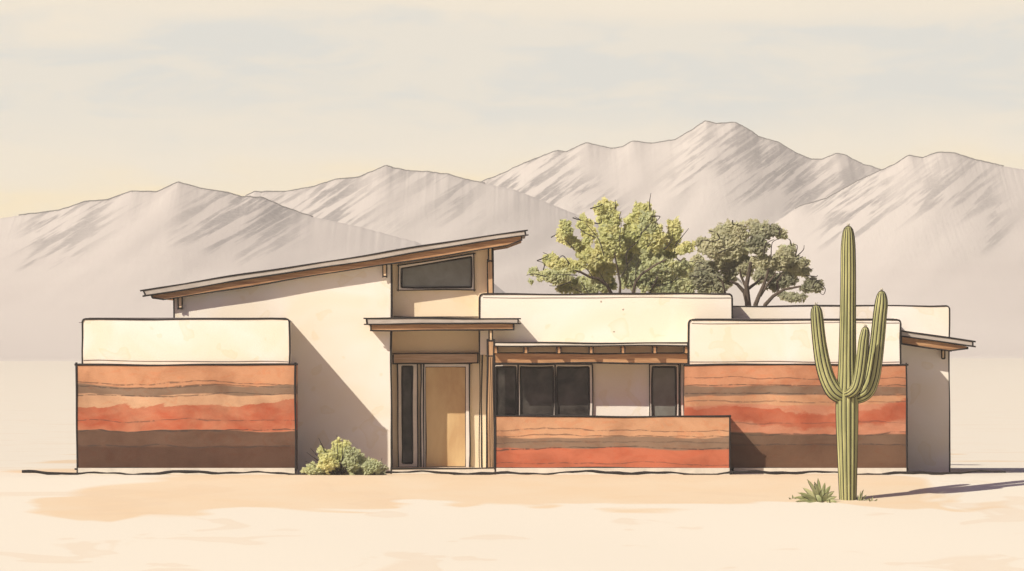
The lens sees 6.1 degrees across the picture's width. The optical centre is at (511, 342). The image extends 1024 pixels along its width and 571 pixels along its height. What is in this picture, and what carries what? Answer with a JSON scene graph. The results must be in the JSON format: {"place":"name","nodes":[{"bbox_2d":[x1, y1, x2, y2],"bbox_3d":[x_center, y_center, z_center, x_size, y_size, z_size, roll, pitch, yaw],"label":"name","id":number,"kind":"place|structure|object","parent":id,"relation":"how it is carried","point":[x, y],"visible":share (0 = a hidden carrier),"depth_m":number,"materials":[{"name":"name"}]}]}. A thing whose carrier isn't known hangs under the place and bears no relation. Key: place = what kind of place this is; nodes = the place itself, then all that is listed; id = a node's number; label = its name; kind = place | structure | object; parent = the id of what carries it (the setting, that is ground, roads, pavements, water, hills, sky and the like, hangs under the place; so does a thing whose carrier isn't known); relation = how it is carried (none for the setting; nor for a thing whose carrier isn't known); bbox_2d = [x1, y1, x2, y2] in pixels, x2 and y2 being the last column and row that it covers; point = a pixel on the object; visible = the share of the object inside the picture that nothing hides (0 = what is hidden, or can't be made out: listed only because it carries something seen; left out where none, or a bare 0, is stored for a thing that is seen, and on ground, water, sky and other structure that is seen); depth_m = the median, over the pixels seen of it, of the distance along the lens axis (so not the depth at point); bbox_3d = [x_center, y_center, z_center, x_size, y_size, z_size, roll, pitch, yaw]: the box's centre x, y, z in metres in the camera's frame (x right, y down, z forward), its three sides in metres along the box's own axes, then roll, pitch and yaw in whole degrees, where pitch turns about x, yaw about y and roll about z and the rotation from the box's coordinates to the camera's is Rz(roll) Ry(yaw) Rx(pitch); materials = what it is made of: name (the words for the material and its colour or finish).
{"place":"outdoors","nodes":[
{"label":"outdoors","id":0,"kind":"place"},
{"bbox_2d":[0,181,504,360],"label":"mountain","id":1,"kind":"structure","parent":0,"point":[65,271],"depth_m":1667.21,"materials":[{"name":"grey stone"}]},
{"bbox_2d":[245,165,648,293],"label":"mountain","id":2,"kind":"structure","parent":0,"point":[425,207],"depth_m":1936.38,"materials":[{"name":"grey stone"}]},
{"bbox_2d":[0,358,1023,570],"bbox_3d":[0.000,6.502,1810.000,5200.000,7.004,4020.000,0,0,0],"label":"ground","id":3,"kind":"structure","parent":0,"point":[973,521],"depth_m":209.12,"materials":[{"name":"beige sand"}]},
{"bbox_2d":[300,437,369,474],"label":"desert shrub","id":4,"kind":"object","parent":3,"relation":"on","point":[345,455],"visible":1,"depth_m":217.39,"materials":[{"name":"green plant"}]},
{"bbox_2d":[358,458,389,474],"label":"desert shrub","id":5,"kind":"object","parent":3,"relation":"on","point":[371,466],"visible":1,"depth_m":217.29,"materials":[{"name":"green plant"}]},
{"bbox_2d":[74,229,975,474],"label":"adobe house","id":6,"kind":"structure","parent":3,"relation":"on","point":[435,356],"depth_m":219.78,"materials":[{"name":"beige paint"}]},
{"bbox_2d":[397,364,417,466],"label":"window","id":7,"kind":"structure","parent":6,"relation":"in","point":[407,374],"depth_m":221.05,"materials":[{"name":"glass"}]},
{"bbox_2d":[394,364,470,467],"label":"door","id":8,"kind":"structure","parent":6,"relation":"in","point":[445,430],"depth_m":221.05,"materials":[{"name":"paint"}]},
{"bbox_2d":[397,253,475,291],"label":"window","id":9,"kind":"structure","parent":6,"relation":"in","point":[454,272],"depth_m":220.41,"materials":[{"name":"glass"}]},
{"bbox_2d":[494,364,517,414],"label":"window","id":10,"kind":"structure","parent":6,"relation":"in","point":[505,375],"depth_m":220.14,"materials":[{"name":"glass"}]},
{"bbox_2d":[518,364,554,414],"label":"window","id":11,"kind":"structure","parent":6,"relation":"in","point":[536,382],"depth_m":220.14,"materials":[{"name":"glass"}]},
{"bbox_2d":[555,364,592,414],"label":"window","id":12,"kind":"structure","parent":6,"relation":"in","point":[573,382],"depth_m":220.14,"materials":[{"name":"glass"}]},
{"bbox_2d":[649,364,679,415],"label":"window","id":13,"kind":"structure","parent":6,"relation":"in","point":[664,379],"depth_m":220.14,"materials":[{"name":"glass"}]},
{"bbox_2d":[527,194,696,293],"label":"palo verde tree","id":14,"kind":"object","parent":3,"relation":"on","point":[646,246],"visible":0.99,"depth_m":229.33,"materials":[{"name":"green plant"}]},
{"bbox_2d":[494,415,731,474],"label":"garden wall","id":15,"kind":"structure","parent":3,"relation":"on","point":[697,444],"depth_m":218.27,"materials":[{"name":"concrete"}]},
{"bbox_2d":[676,218,825,305],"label":"ironwood tree","id":16,"kind":"object","parent":3,"relation":"on","point":[727,247],"visible":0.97,"depth_m":231.82,"materials":[{"name":"green plant"}]},
{"bbox_2d":[794,479,836,502],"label":"agave plant","id":17,"kind":"object","parent":3,"relation":"on","point":[818,494],"visible":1,"depth_m":211.60,"materials":[{"name":"green plant"}]},
{"bbox_2d":[810,223,887,499],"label":"saguaro cactus","id":18,"kind":"object","parent":3,"relation":"on","point":[852,386],"visible":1,"depth_m":211.85,"materials":[{"name":"plant"}]},
{"bbox_2d":[857,489,868,500],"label":"grass tuft","id":19,"kind":"object","parent":3,"relation":"on","point":[859,498],"visible":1,"depth_m":211.80,"materials":[{"name":"green plant"}]},
{"bbox_2d":[0,0,1023,217],"label":"sky","id":20,"kind":"structure","parent":0,"point":[100,99],"materials":[{"name":"beige"}]},
{"bbox_2d":[481,120,880,305],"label":"mountain","id":21,"kind":"structure","parent":0,"point":[703,177],"depth_m":2162.15,"materials":[{"name":"grey stone"}]},
{"bbox_2d":[736,152,1023,357],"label":"mountain","id":22,"kind":"structure","parent":0,"point":[940,228],"depth_m":1956.84,"materials":[{"name":"grey stone"}]}
]}

